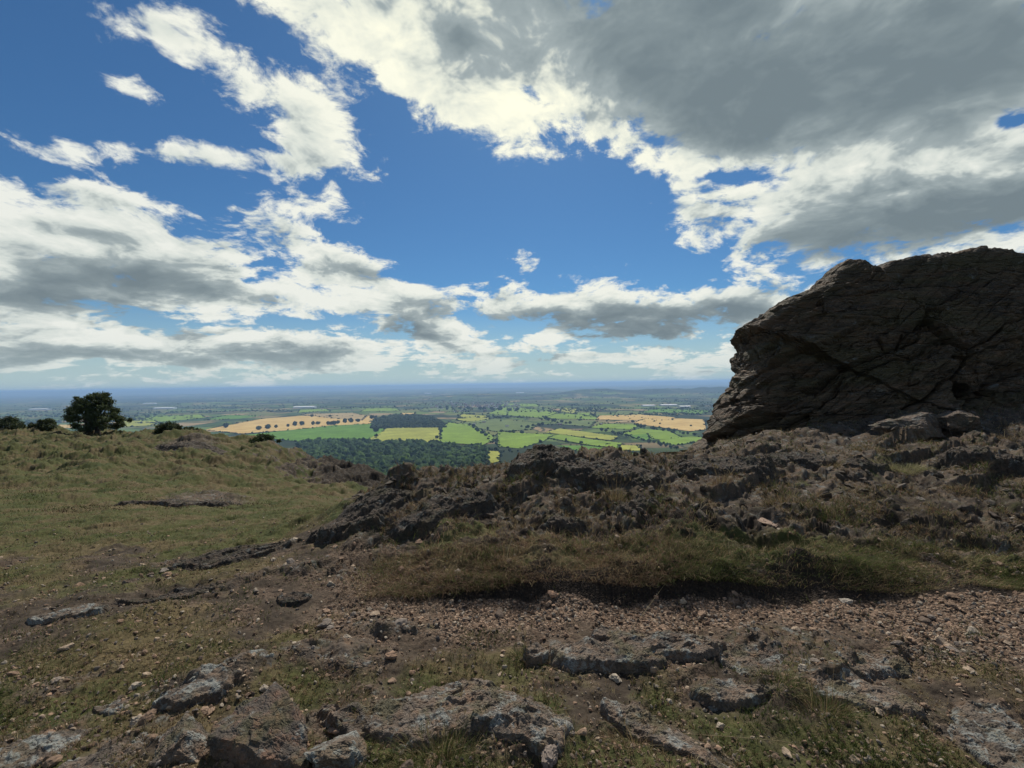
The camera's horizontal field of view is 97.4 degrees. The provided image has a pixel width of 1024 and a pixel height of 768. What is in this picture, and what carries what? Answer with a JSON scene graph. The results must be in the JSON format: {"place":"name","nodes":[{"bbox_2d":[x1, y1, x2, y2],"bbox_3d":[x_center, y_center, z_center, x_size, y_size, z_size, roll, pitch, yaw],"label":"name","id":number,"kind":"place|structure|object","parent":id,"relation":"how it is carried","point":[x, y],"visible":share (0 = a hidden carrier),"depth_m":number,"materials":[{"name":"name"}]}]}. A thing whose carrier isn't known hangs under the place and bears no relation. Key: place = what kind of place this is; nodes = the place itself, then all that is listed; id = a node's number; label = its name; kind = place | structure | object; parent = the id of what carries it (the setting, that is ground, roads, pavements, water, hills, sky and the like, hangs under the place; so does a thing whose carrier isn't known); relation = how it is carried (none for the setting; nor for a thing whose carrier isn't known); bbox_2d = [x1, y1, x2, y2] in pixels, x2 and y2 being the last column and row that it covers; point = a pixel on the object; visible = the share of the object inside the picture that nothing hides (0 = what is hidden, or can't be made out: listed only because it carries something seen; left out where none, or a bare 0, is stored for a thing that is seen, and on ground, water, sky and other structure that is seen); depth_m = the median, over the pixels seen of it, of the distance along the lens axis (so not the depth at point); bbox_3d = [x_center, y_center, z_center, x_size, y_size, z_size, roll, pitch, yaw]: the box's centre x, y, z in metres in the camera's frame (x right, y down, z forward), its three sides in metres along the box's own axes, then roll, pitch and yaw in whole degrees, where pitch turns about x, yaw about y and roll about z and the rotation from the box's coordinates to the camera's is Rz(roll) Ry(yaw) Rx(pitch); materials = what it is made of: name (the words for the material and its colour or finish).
{"place":"outdoors","nodes":[
{"label":"outdoors","id":0,"kind":"place"},
{"bbox_2d":[124,421,156,426],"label":"field","id":1,"kind":"structure","parent":0,"point":[133,423],"depth_m":3294.92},
{"bbox_2d":[140,415,205,421],"bbox_3d":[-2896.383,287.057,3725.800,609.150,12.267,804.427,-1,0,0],"label":"field","id":2,"kind":"structure","parent":0,"point":[167,418],"depth_m":3765.31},
{"bbox_2d":[206,415,253,419],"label":"field","id":3,"kind":"structure","parent":0,"point":[233,417],"depth_m":3833.51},
{"bbox_2d":[206,416,373,433],"bbox_3d":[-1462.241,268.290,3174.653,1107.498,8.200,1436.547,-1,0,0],"label":"field","id":4,"kind":"structure","parent":0,"point":[281,423],"depth_m":3032.68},
{"bbox_2d":[249,424,383,440],"bbox_3d":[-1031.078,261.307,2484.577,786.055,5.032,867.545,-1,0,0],"label":"field","id":5,"kind":"structure","parent":0,"point":[357,431],"depth_m":2409.30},
{"bbox_2d":[304,413,365,420],"bbox_3d":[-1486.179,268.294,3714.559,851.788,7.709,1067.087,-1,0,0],"label":"field","id":6,"kind":"structure","parent":0,"point":[348,416],"depth_m":3837.99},
{"bbox_2d":[0,381,729,464],"bbox_3d":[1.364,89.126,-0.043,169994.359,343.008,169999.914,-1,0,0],"label":"distant plain","id":7,"kind":"structure","parent":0,"point":[502,393],"depth_m":7494.38,"materials":[{"name":"plant"}]},
{"bbox_2d":[208,415,376,433],"bbox_3d":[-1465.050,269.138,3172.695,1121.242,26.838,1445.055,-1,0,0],"label":"hedge","id":8,"kind":"object","parent":7,"relation":"on","point":[268,431],"visible":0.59,"depth_m":2744.79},
{"bbox_2d":[0,388,718,423],"bbox_3d":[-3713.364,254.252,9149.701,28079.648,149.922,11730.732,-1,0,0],"label":"woodland","id":9,"kind":"object","parent":7,"relation":"on","point":[502,416],"visible":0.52,"depth_m":4749.35,"materials":[{"name":"green plant"}]},
{"bbox_2d":[295,437,490,474],"bbox_3d":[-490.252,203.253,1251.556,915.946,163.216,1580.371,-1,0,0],"label":"wood","id":10,"kind":"object","parent":7,"relation":"on","point":[377,454],"visible":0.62,"depth_m":1449.92,"materials":[{"name":"plant"}]},
{"bbox_2d":[370,413,446,428],"bbox_3d":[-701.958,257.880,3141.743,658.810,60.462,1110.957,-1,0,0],"label":"wood","id":11,"kind":"object","parent":7,"relation":"on","point":[395,420],"visible":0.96,"depth_m":2890.78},
{"bbox_2d":[495,431,549,448],"bbox_3d":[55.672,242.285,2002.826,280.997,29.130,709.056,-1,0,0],"label":"hedge","id":12,"kind":"object","parent":7,"relation":"on","point":[497,440],"visible":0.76,"depth_m":1866.52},
{"bbox_2d":[360,408,398,411],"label":"field","id":13,"kind":"structure","parent":0,"point":[382,409],"depth_m":4762.85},
{"bbox_2d":[376,427,438,441],"bbox_3d":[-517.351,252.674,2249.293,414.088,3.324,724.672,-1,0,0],"label":"field","id":14,"kind":"structure","parent":0,"point":[427,434],"depth_m":2292.64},
{"bbox_2d":[439,423,492,444],"bbox_3d":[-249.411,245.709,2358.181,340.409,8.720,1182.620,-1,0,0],"label":"field","id":15,"kind":"structure","parent":0,"point":[460,433],"depth_m":2187.06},
{"bbox_2d":[458,414,487,421],"bbox_3d":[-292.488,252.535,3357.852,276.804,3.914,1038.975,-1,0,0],"label":"field","id":16,"kind":"structure","parent":0,"point":[471,418],"depth_m":3297.40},
{"bbox_2d":[488,451,499,462],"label":"field","id":17,"kind":"structure","parent":0,"point":[493,455],"depth_m":1436.03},
{"bbox_2d":[460,419,536,430],"bbox_3d":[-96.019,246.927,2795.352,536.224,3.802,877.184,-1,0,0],"label":"field","id":18,"kind":"structure","parent":0,"point":[495,424],"depth_m":2721.23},
{"bbox_2d":[0,403,1023,767],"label":"hillside","id":19,"kind":"structure","parent":0,"point":[124,454],"depth_m":3.32,"materials":[{"name":"plant"}]},
{"bbox_2d":[0,414,28,429],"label":"shrub","id":20,"kind":"object","parent":19,"relation":"on","point":[10,422],"visible":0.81,"depth_m":45.20,"materials":[{"name":"green plant"}]},
{"bbox_2d":[27,418,57,429],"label":"shrub","id":21,"kind":"object","parent":19,"relation":"on","point":[47,423],"visible":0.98,"depth_m":44.94,"materials":[{"name":"green plant"}]},
{"bbox_2d":[0,634,85,670],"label":"grass tuft","id":22,"kind":"object","parent":19,"relation":"on","point":[39,652],"visible":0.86,"depth_m":2.61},
{"bbox_2d":[0,725,100,767],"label":"rock outcrop","id":23,"kind":"object","parent":19,"relation":"on","point":[38,745],"visible":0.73,"depth_m":1.85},
{"bbox_2d":[42,754,62,767],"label":"stone","id":24,"kind":"object","parent":19,"relation":"on","point":[51,761],"visible":0.97,"depth_m":1.76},
{"bbox_2d":[57,642,74,651],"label":"stone","id":25,"kind":"object","parent":19,"relation":"on","point":[66,647],"visible":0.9,"depth_m":2.63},
{"bbox_2d":[26,603,111,624],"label":"rock outcrop","id":26,"kind":"object","parent":19,"relation":"on","point":[83,610],"visible":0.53,"depth_m":3.05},
{"bbox_2d":[60,391,133,434],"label":"hawthorn tree","id":27,"kind":"object","parent":19,"relation":"on","point":[92,418],"visible":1,"depth_m":42.63,"materials":[{"name":"green plant"}]},
{"bbox_2d":[58,732,149,767],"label":"rock outcrop","id":28,"kind":"object","parent":19,"relation":"on","point":[90,761],"visible":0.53,"depth_m":1.78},
{"bbox_2d":[150,712,209,765],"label":"boulder","id":29,"kind":"object","parent":28,"relation":"on","point":[182,740],"visible":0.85,"depth_m":1.78,"materials":[{"name":"stone"}]},
{"bbox_2d":[92,698,131,715],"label":"rock outcrop","id":30,"kind":"object","parent":19,"relation":"on","point":[109,710],"visible":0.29,"depth_m":2.12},
{"bbox_2d":[61,620,176,656],"bbox_3d":[-2.377,1.538,2.738,0.649,0.089,0.412,-1,0,0],"label":"grass tuft","id":31,"kind":"object","parent":19,"relation":"on","point":[118,634],"visible":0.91,"depth_m":2.75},
{"bbox_2d":[129,714,141,727],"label":"stone","id":32,"kind":"object","parent":19,"relation":"on","point":[135,719],"visible":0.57,"depth_m":2.01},
{"bbox_2d":[137,709,156,725],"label":"stone","id":33,"kind":"object","parent":19,"relation":"on","point":[148,715],"visible":0.97,"depth_m":1.96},
{"bbox_2d":[111,583,221,605],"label":"rock outcrop","id":34,"kind":"object","parent":19,"relation":"on","point":[176,593],"visible":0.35,"depth_m":3.32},
{"bbox_2d":[152,421,183,433],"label":"shrub","id":35,"kind":"object","parent":19,"relation":"on","point":[161,427],"visible":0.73,"depth_m":41.60,"materials":[{"name":"green plant"}]},
{"bbox_2d":[0,428,353,512],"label":"hill grass","id":36,"kind":"structure","parent":19,"relation":"on","point":[86,508],"depth_m":11.11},
{"bbox_2d":[115,499,242,507],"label":"rock outcrop","id":37,"kind":"object","parent":19,"relation":"on","point":[173,503],"visible":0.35,"depth_m":9.87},
{"bbox_2d":[154,440,227,454],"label":"rock outcrop","id":38,"kind":"object","parent":19,"relation":"on","point":[197,444],"visible":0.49,"depth_m":30.50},
{"bbox_2d":[150,662,239,713],"bbox_3d":[-1.542,1.528,2.260,0.518,0.241,0.570,-1,0,-25],"label":"rock outcrop","id":39,"kind":"object","parent":19,"relation":"on","point":[202,682],"visible":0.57,"depth_m":2.13,"materials":[{"name":"stone"}]},
{"bbox_2d":[166,538,303,570],"bbox_3d":[-2.754,1.735,4.476,1.678,0.325,1.140,-1,0,-18],"label":"rock outcrop","id":40,"kind":"object","parent":19,"relation":"on","point":[212,559],"visible":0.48,"depth_m":4.34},
{"bbox_2d":[223,649,274,662],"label":"rock outcrop","id":41,"kind":"object","parent":19,"relation":"on","point":[257,651],"visible":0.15,"depth_m":2.43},
{"bbox_2d":[249,433,281,443],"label":"shrub","id":42,"kind":"object","parent":19,"relation":"on","point":[262,437],"visible":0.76,"depth_m":36.73,"materials":[{"name":"green plant"}]},
{"bbox_2d":[276,591,312,606],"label":"rock outcrop","id":43,"kind":"object","parent":19,"relation":"on","point":[295,598],"visible":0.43,"depth_m":3.16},
{"bbox_2d":[314,650,371,669],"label":"rock outcrop","id":44,"kind":"object","parent":19,"relation":"on","point":[355,663],"visible":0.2,"depth_m":2.41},
{"bbox_2d":[311,678,377,707],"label":"grass tuft","id":45,"kind":"object","parent":19,"relation":"on","point":[335,693],"visible":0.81,"depth_m":2.18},
{"bbox_2d":[301,487,414,545],"bbox_3d":[-1.459,1.461,4.796,1.625,0.683,1.350,-1,0,-25],"label":"rock outcrop","id":46,"kind":"object","parent":19,"relation":"on","point":[371,508],"visible":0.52,"depth_m":4.54,"materials":[{"name":"stone"}]},
{"bbox_2d":[385,650,396,659],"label":"stone","id":47,"kind":"object","parent":19,"relation":"on","point":[392,654],"visible":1,"depth_m":2.44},
{"bbox_2d":[386,619,417,634],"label":"rock outcrop","id":48,"kind":"object","parent":19,"relation":"on","point":[412,629],"visible":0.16,"depth_m":2.72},
{"bbox_2d":[400,759,413,767],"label":"stone","id":49,"kind":"object","parent":19,"relation":"on","point":[409,763],"visible":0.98,"depth_m":1.70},
{"bbox_2d":[410,531,446,563],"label":"grass tuft","id":50,"kind":"object","parent":19,"relation":"on","point":[423,553],"visible":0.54,"depth_m":3.82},
{"bbox_2d":[377,690,492,767],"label":"grass tuft","id":51,"kind":"object","parent":19,"relation":"on","point":[443,741],"visible":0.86,"depth_m":1.79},
{"bbox_2d":[305,678,574,757],"bbox_3d":[-0.261,1.527,2.061,1.754,0.274,0.855,-1,0,4],"label":"rock outcrop","id":52,"kind":"object","parent":19,"relation":"on","point":[538,731],"visible":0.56,"depth_m":1.94,"materials":[{"name":"stone"}]},
{"bbox_2d":[205,682,310,767],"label":"boulder","id":53,"kind":"object","parent":52,"relation":"on","point":[267,728],"visible":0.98,"depth_m":1.80,"materials":[{"name":"stone"}]},
{"bbox_2d":[304,728,369,767],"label":"boulder","id":54,"kind":"object","parent":52,"relation":"on","point":[345,750],"visible":0.89,"depth_m":1.72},
{"bbox_2d":[382,487,510,544],"bbox_3d":[-0.583,1.346,4.616,1.500,0.512,1.050,-1,0,-20],"label":"rock outcrop","id":55,"kind":"object","parent":19,"relation":"on","point":[481,501],"visible":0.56,"depth_m":4.44,"materials":[{"name":"stone"}]},
{"bbox_2d":[461,625,509,651],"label":"grass tuft","id":56,"kind":"object","parent":19,"relation":"on","point":[486,638],"visible":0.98,"depth_m":2.68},
{"bbox_2d":[474,535,530,573],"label":"grass tuft","id":57,"kind":"object","parent":19,"relation":"on","point":[503,556],"visible":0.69,"depth_m":3.43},
{"bbox_2d":[499,513,537,531],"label":"grass tuft","id":58,"kind":"object","parent":19,"relation":"on","point":[517,524],"visible":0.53,"depth_m":4.29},
{"bbox_2d":[501,625,551,669],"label":"grass tuft","id":59,"kind":"object","parent":19,"relation":"on","point":[521,651],"visible":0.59,"depth_m":2.50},
{"bbox_2d":[523,642,549,666],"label":"rock outcrop","id":60,"kind":"object","parent":19,"relation":"on","point":[533,656],"visible":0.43,"depth_m":2.47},
{"bbox_2d":[505,444,576,482],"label":"rock outcrop","id":61,"kind":"object","parent":19,"relation":"on","point":[544,457],"visible":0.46,"depth_m":5.37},
{"bbox_2d":[541,744,558,767],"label":"stone","id":62,"kind":"object","parent":19,"relation":"on","point":[549,755],"visible":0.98,"depth_m":1.76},
{"bbox_2d":[540,514,587,537],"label":"rock outcrop","id":63,"kind":"object","parent":19,"relation":"on","point":[557,522],"visible":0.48,"depth_m":4.20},
{"bbox_2d":[533,691,600,760],"bbox_3d":[0.195,1.432,1.891,0.364,0.175,0.276,-1,0,0],"label":"grass tuft","id":64,"kind":"object","parent":19,"relation":"on","point":[576,723],"visible":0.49,"depth_m":1.89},
{"bbox_2d":[571,537,625,568],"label":"grass tuft","id":65,"kind":"object","parent":19,"relation":"on","point":[602,559],"visible":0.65,"depth_m":3.43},
{"bbox_2d":[552,457,663,492],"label":"rock outcrop","id":66,"kind":"object","parent":19,"relation":"on","point":[583,473],"visible":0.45,"depth_m":5.22,"materials":[{"name":"stone"}]},
{"bbox_2d":[597,469,631,502],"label":"grass tuft","id":67,"kind":"object","parent":19,"relation":"on","point":[614,497],"visible":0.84,"depth_m":4.80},
{"bbox_2d":[609,673,621,682],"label":"stone","id":68,"kind":"object","parent":19,"relation":"on","point":[615,677],"visible":0.98,"depth_m":2.29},
{"bbox_2d":[593,685,679,759],"bbox_3d":[0.544,1.443,1.907,0.436,0.267,0.336,-1,0,0],"label":"grass tuft","id":69,"kind":"object","parent":19,"relation":"on","point":[620,734],"visible":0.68,"depth_m":1.91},
{"bbox_2d":[614,494,659,517],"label":"rock outcrop","id":70,"kind":"object","parent":19,"relation":"on","point":[643,502],"visible":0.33,"depth_m":4.43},
{"bbox_2d":[548,626,726,674],"bbox_3d":[0.733,1.530,2.575,1.449,0.236,0.741,-1,0,-2],"label":"rock outcrop","id":71,"kind":"object","parent":19,"relation":"on","point":[603,648],"visible":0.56,"depth_m":2.45,"materials":[{"name":"stone"}]},
{"bbox_2d":[599,697,728,767],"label":"rock outcrop","id":72,"kind":"object","parent":19,"relation":"on","point":[664,733],"visible":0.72,"depth_m":1.94,"materials":[{"name":"stone"}]},
{"bbox_2d":[352,405,1023,549],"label":"rubble","id":73,"kind":"object","parent":19,"relation":"on","point":[567,501],"visible":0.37,"depth_m":5.12,"materials":[{"name":"stone"}]},
{"bbox_2d":[647,540,730,570],"bbox_3d":[1.339,1.284,3.404,0.656,0.149,0.465,-1,0,0],"label":"grass tuft","id":74,"kind":"object","parent":19,"relation":"on","point":[689,554],"visible":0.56,"depth_m":3.39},
{"bbox_2d":[707,457,739,485],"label":"grass tuft","id":75,"kind":"object","parent":19,"relation":"on","point":[722,480],"visible":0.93,"depth_m":5.29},
{"bbox_2d":[670,454,777,486],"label":"rock outcrop","id":76,"kind":"object","parent":19,"relation":"on","point":[682,468],"visible":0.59,"depth_m":5.83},
{"bbox_2d":[687,678,778,711],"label":"rock outcrop","id":77,"kind":"object","parent":19,"relation":"on","point":[715,694],"visible":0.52,"depth_m":2.12,"materials":[{"name":"stone"}]},
{"bbox_2d":[683,733,814,757],"bbox_3d":[0.963,1.478,1.867,0.502,0.028,0.034,-1,0,16],"label":"straw stem","id":78,"kind":"object","parent":19,"relation":"on","point":[746,738],"visible":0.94,"depth_m":1.87,"materials":[{"name":"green plant"}]},
{"bbox_2d":[758,517,777,528],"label":"stone","id":79,"kind":"object","parent":19,"relation":"on","point":[768,522],"visible":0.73,"depth_m":4.16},
{"bbox_2d":[745,663,819,701],"bbox_3d":[1.251,1.449,2.153,0.426,0.146,0.324,-1,0,0],"label":"grass tuft","id":80,"kind":"object","parent":19,"relation":"on","point":[776,677],"visible":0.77,"depth_m":2.17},
{"bbox_2d":[758,474,815,508],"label":"grass tuft","id":81,"kind":"object","parent":19,"relation":"on","point":[781,501],"visible":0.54,"depth_m":4.86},
{"bbox_2d":[747,450,837,470],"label":"rock outcrop","id":82,"kind":"object","parent":19,"relation":"on","point":[782,459],"visible":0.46,"depth_m":6.29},
{"bbox_2d":[751,542,841,581],"bbox_3d":[2.089,1.302,3.366,0.727,0.250,0.508,-1,0,0],"label":"grass tuft","id":83,"kind":"object","parent":19,"relation":"on","point":[795,556],"visible":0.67,"depth_m":3.33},
{"bbox_2d":[718,636,914,683],"bbox_3d":[1.555,1.538,2.516,1.601,0.206,0.855,-1,0,3],"label":"rock outcrop","id":84,"kind":"object","parent":19,"relation":"on","point":[868,667],"visible":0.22,"depth_m":2.40,"materials":[{"name":"stone"}]},
{"bbox_2d":[788,651,868,731],"bbox_3d":[1.411,1.359,2.007,0.396,0.268,0.344,-1,0,0],"label":"grass tuft","id":85,"kind":"object","parent":19,"relation":"on","point":[816,699],"visible":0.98,"depth_m":2.02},
{"bbox_2d":[805,492,862,526],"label":"grass tuft","id":86,"kind":"object","parent":19,"relation":"on","point":[842,516],"visible":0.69,"depth_m":4.46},
{"bbox_2d":[660,245,1023,455],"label":"rock crag","id":87,"kind":"structure","parent":19,"relation":"on","point":[846,340],"depth_m":9.51,"materials":[{"name":"stone"}]},
{"bbox_2d":[806,662,926,719],"bbox_3d":[1.647,1.528,2.225,0.640,0.216,0.570,-1,0,5],"label":"rock outcrop","id":88,"kind":"object","parent":19,"relation":"on","point":[884,698],"visible":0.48,"depth_m":2.11,"materials":[{"name":"stone"}]},
{"bbox_2d":[843,455,890,473],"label":"rock outcrop","id":89,"kind":"object","parent":19,"relation":"on","point":[865,463],"visible":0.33,"depth_m":5.99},
{"bbox_2d":[865,453,939,475],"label":"grass tuft","id":90,"kind":"object","parent":19,"relation":"on","point":[918,467],"visible":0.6,"depth_m":6.11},
{"bbox_2d":[868,412,946,441],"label":"boulder","id":91,"kind":"object","parent":19,"relation":"on","point":[925,426],"visible":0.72,"depth_m":7.30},
{"bbox_2d":[899,529,988,556],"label":"grass tuft","id":92,"kind":"object","parent":19,"relation":"on","point":[944,542],"visible":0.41,"depth_m":4.25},
{"bbox_2d":[935,410,982,434],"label":"boulder","id":93,"kind":"object","parent":19,"relation":"on","point":[956,422],"visible":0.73,"depth_m":7.26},
{"bbox_2d":[942,476,981,496],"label":"grass tuft","id":94,"kind":"object","parent":19,"relation":"on","point":[962,488],"visible":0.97,"depth_m":5.33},
{"bbox_2d":[922,445,1023,478],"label":"rock outcrop","id":95,"kind":"object","parent":19,"relation":"on","point":[1011,464],"visible":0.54,"depth_m":5.95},
{"bbox_2d":[947,700,1023,767],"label":"rock outcrop","id":96,"kind":"object","parent":19,"relation":"on","point":[974,724],"visible":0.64,"depth_m":1.92,"materials":[{"name":"stone"}]},
{"bbox_2d":[958,527,1023,555],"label":"grass tuft","id":97,"kind":"object","parent":19,"relation":"on","point":[992,540],"visible":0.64,"depth_m":4.10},
{"bbox_2d":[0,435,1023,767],"bbox_3d":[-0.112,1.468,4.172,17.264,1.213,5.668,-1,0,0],"label":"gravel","id":98,"kind":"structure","parent":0,"point":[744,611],"depth_m":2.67,"materials":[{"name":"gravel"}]},
{"bbox_2d":[0,0,1023,391],"label":"sky","id":99,"kind":"structure","parent":0,"point":[195,194],"materials":[{"name":"blue"}]},
{"bbox_2d":[489,408,557,416],"bbox_3d":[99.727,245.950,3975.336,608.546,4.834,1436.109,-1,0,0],"label":"field","id":100,"kind":"structure","parent":0,"point":[533,412],"depth_m":3844.21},
{"bbox_2d":[498,432,552,447],"bbox_3d":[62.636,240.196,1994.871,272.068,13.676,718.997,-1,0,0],"label":"field","id":101,"kind":"structure","parent":0,"point":[514,440],"depth_m":2029.97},
{"bbox_2d":[540,414,596,418],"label":"field","id":102,"kind":"structure","parent":0,"point":[562,416],"depth_m":3271.63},
{"bbox_2d":[550,420,594,425],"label":"field","id":103,"kind":"structure","parent":0,"point":[580,422],"depth_m":2792.62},
{"bbox_2d":[556,445,602,450],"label":"field","id":104,"kind":"structure","parent":0,"point":[575,447],"depth_m":1670.61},
{"bbox_2d":[547,428,617,439],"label":"field","id":105,"kind":"structure","parent":0,"point":[581,433],"depth_m":2159.73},
{"bbox_2d":[550,434,621,447],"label":"field","id":106,"kind":"structure","parent":0,"point":[584,440],"depth_m":1859.06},
{"bbox_2d":[590,424,636,428],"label":"field","id":107,"kind":"structure","parent":0,"point":[620,426],"depth_m":2535.51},
{"bbox_2d":[615,411,642,414],"bbox_3d":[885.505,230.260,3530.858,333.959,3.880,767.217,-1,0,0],"label":"field","id":108,"kind":"structure","parent":0,"point":[625,412],"depth_m":3600.01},
{"bbox_2d":[620,445,639,450],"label":"field","id":109,"kind":"structure","parent":0,"point":[631,447],"depth_m":1628.66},
{"bbox_2d":[597,415,675,419],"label":"field","id":110,"kind":"structure","parent":0,"point":[620,417],"depth_m":3089.78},
{"bbox_2d":[624,429,679,438],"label":"field","id":111,"kind":"structure","parent":0,"point":[660,434],"depth_m":2160.67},
{"bbox_2d":[636,418,705,430],"bbox_3d":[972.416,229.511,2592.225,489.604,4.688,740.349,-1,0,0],"label":"field","id":112,"kind":"structure","parent":0,"point":[682,424],"depth_m":2609.42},
{"bbox_2d":[320,521,1023,600],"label":"bank grass","id":113,"kind":"structure","parent":0,"point":[485,576],"depth_m":3.33,"materials":[{"name":"plant"}]},
{"bbox_2d":[644,409,707,413],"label":"field","id":114,"kind":"structure","parent":0,"point":[669,410],"depth_m":3713.04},
{"bbox_2d":[659,436,701,444],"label":"field","id":115,"kind":"structure","parent":0,"point":[676,441],"depth_m":1890.24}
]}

